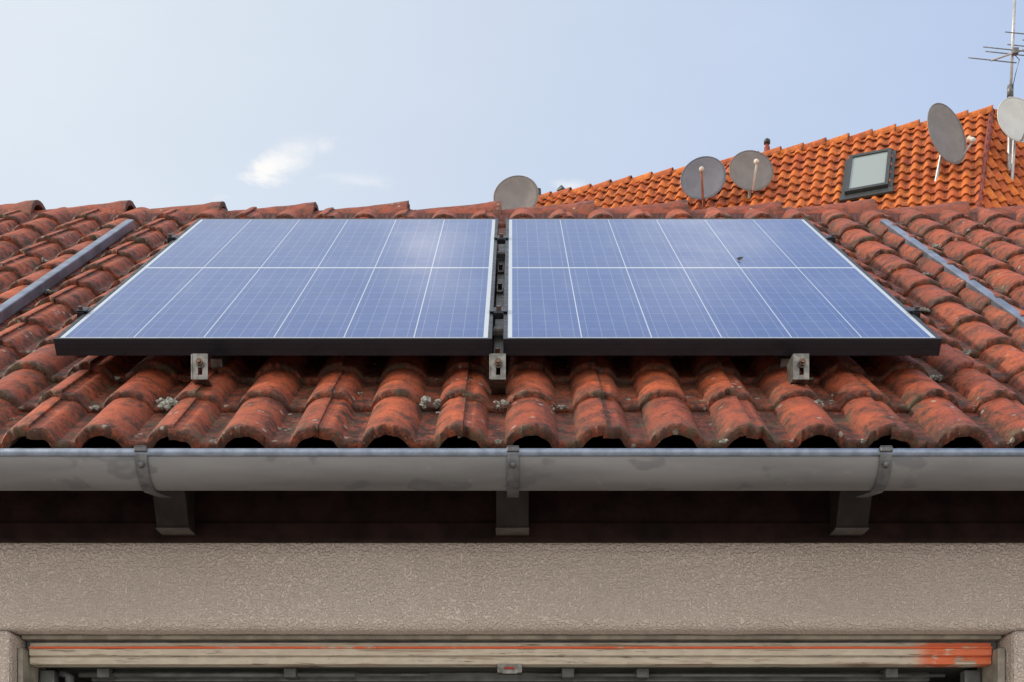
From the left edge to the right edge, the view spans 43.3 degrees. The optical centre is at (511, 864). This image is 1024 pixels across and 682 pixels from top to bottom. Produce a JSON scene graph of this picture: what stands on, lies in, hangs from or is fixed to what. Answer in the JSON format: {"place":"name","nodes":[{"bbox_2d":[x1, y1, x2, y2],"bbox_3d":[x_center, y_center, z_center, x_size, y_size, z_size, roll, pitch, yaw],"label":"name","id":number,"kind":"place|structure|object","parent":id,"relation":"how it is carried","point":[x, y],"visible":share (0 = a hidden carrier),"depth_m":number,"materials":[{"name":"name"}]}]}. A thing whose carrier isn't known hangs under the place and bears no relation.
{"place":"outdoors","nodes":[
{"label":"outdoors","id":0,"kind":"place"},
{"bbox_2d":[0,0,1023,210],"label":"sky","id":1,"kind":"structure","parent":0,"point":[242,104],"materials":[{"name":"blue"}]},
{"bbox_2d":[535,113,990,209],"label":"roof slope","id":2,"kind":"structure","parent":0,"point":[810,176],"depth_m":20.67,"materials":[{"name":"orange tile"}]},
{"bbox_2d":[493,175,538,209],"bbox_3d":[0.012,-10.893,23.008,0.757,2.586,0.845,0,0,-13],"label":"satellite dish","id":3,"kind":"object","parent":2,"relation":"attached to","point":[515,192],"visible":0.83,"depth_m":22.80,"materials":[{"name":"grey metal"}]},
{"bbox_2d":[680,156,725,206],"bbox_3d":[3.092,-11.092,20.968,0.593,0.945,0.590,0,0,-34],"label":"satellite dish","id":4,"kind":"object","parent":2,"relation":"attached to","point":[703,178],"visible":0.96,"depth_m":21.03,"materials":[{"name":"grey metal"}]},
{"bbox_2d":[729,150,773,197],"bbox_3d":[3.892,-11.087,20.764,0.571,0.935,0.578,0,0,-43],"label":"satellite dish","id":5,"kind":"object","parent":2,"relation":"attached to","point":[750,171],"visible":0.99,"depth_m":20.83,"materials":[{"name":"grey metal"}]},
{"bbox_2d":[839,187,892,201],"bbox_3d":[5.446,-10.312,19.840,0.792,0.125,0.108,0,0,21],"label":"skylight apron","id":6,"kind":"object","parent":2,"relation":"on","point":[867,194],"visible":1,"depth_m":19.81,"materials":[{"name":"grey metal"}]},
{"bbox_2d":[841,150,895,195],"bbox_3d":[5.598,-10.819,20.244,0.774,1.057,0.838,0,0,21],"label":"skylight flashing","id":7,"kind":"object","parent":2,"relation":"on","point":[892,167],"visible":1,"depth_m":20.23,"materials":[{"name":"grey metal"}]},
{"bbox_2d":[844,155,852,194],"bbox_3d":[5.309,-10.869,20.319,0.054,0.980,0.787,0,0,21],"label":"skylight frame","id":8,"kind":"object","parent":7,"relation":"on","point":[848,174],"visible":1,"depth_m":20.26,"materials":[{"name":"grey metal"}]},
{"bbox_2d":[848,182,884,194],"bbox_3d":[5.466,-10.428,19.892,0.540,0.098,0.098,0,0,21],"label":"skylight frame bottom","id":9,"kind":"object","parent":7,"relation":"on","point":[866,188],"visible":1,"depth_m":19.87,"materials":[{"name":"grey metal"}]},
{"bbox_2d":[849,152,887,187],"bbox_3d":[5.584,-10.875,20.208,0.540,0.832,0.653,0,0,21],"label":"skylight glass","id":10,"kind":"object","parent":9,"relation":"in","point":[868,170],"visible":1,"depth_m":20.21,"materials":[{"name":"grey glass"}]},
{"bbox_2d":[853,148,887,157],"bbox_3d":[5.708,-11.310,20.537,0.540,0.098,0.098,0,0,21],"label":"skylight frame top","id":11,"kind":"object","parent":7,"relation":"on","point":[870,153],"visible":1,"depth_m":20.50,"materials":[{"name":"grey metal"}]},
{"bbox_2d":[884,147,891,187],"bbox_3d":[5.865,-10.869,20.111,0.054,0.980,0.787,0,0,21],"label":"skylight frame","id":12,"kind":"object","parent":7,"relation":"on","point":[887,173],"visible":1,"depth_m":20.04,"materials":[{"name":"grey metal"}]},
{"bbox_2d":[927,103,975,180],"bbox_3d":[6.640,-10.864,19.483,0.694,1.328,0.547,0,0,19],"label":"satellite dish","id":13,"kind":"object","parent":2,"relation":"attached to","point":[946,133],"visible":1,"depth_m":19.55,"materials":[{"name":"grey metal"}]},
{"bbox_2d":[975,108,994,207],"bbox_3d":[6.669,-9.216,18.541,0.090,5.564,4.390,0,0,26],"label":"hip cap","id":14,"kind":"object","parent":2,"relation":"attached to","point":[986,150],"visible":0.34,"depth_m":19.60,"materials":[{"name":"orange ceramic"}]},
{"bbox_2d":[980,113,1023,208],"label":"side roof slope","id":15,"kind":"structure","parent":0,"point":[1001,188],"depth_m":19.56,"materials":[{"name":"orange tile"}]},
{"bbox_2d":[968,0,1023,169],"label":"tv aerial","id":16,"kind":"object","parent":15,"relation":"attached to","point":[1015,51],"visible":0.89,"depth_m":19.75,"materials":[{"name":"grey metal"}]},
{"bbox_2d":[997,97,1023,179],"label":"satellite dish","id":17,"kind":"object","parent":15,"relation":"attached to","point":[1010,114],"visible":0.97,"depth_m":19.53,"materials":[{"name":"grey metal"}]},
{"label":"rear roof slope of the house","id":18,"kind":"object","parent":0,"visible":0},
{"bbox_2d":[538,105,992,199],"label":"house ridge tiles","id":19,"kind":"object","parent":18,"relation":"attached to","point":[779,150],"visible":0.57,"depth_m":21.48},
{"bbox_2d":[764,143,769,150],"bbox_3d":[4.350,-12.095,22.000,0.160,0.490,0.160,0,0,0],"label":"roof vent pipe","id":20,"kind":"object","parent":18,"relation":"on","point":[767,147],"visible":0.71,"depth_m":21.96,"materials":[{"name":"ceramic"}]},
{"bbox_2d":[764,138,769,144],"bbox_3d":[4.350,-12.345,22.000,0.110,0.090,0.110,0,0,0],"label":"roof vent cap","id":21,"kind":"object","parent":20,"relation":"on","point":[766,140],"visible":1,"depth_m":21.96,"materials":[{"name":"black metal"}]},
{"label":"ground","id":22,"kind":"structure","parent":0,"visible":0},
{"bbox_2d":[0,199,1023,681],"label":"garage","id":23,"kind":"structure","parent":22,"relation":"on","point":[502,587],"depth_m":2.96,"materials":[{"name":"red tile"}]},
{"bbox_2d":[76,233,920,393],"bbox_3d":[-0.032,-1.606,3.617,2.107,0.128,1.778,0,35,0],"label":"panel mounting rack","id":24,"kind":"object","parent":23,"relation":"attached to","point":[794,363],"visible":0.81,"depth_m":2.98,"materials":[{"name":"metal"}]},
{"bbox_2d":[53,218,497,355],"bbox_3d":[-0.550,-1.677,3.663,1.009,0.038,1.681,0,35,0],"label":"solar panel","id":25,"kind":"object","parent":24,"relation":"attached to","point":[318,286],"visible":0.97,"depth_m":3.37,"materials":[{"name":"blue glass"}]},
{"bbox_2d":[503,218,941,355],"bbox_3d":[0.484,-1.677,3.663,1.009,0.038,1.681,0,35,0],"label":"solar panel","id":26,"kind":"object","parent":24,"relation":"attached to","point":[646,287],"visible":0.93,"depth_m":3.37,"materials":[{"name":"blue glass"}]},
{"bbox_2d":[44,667,976,681],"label":"door leaf","id":27,"kind":"structure","parent":23,"relation":"in","point":[950,672],"depth_m":3.13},
{"bbox_2d":[0,446,1023,497],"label":"rain gutter","id":28,"kind":"object","parent":23,"relation":"attached to","point":[512,471],"visible":1,"depth_m":2.61,"materials":[{"name":"metal"}]}
]}

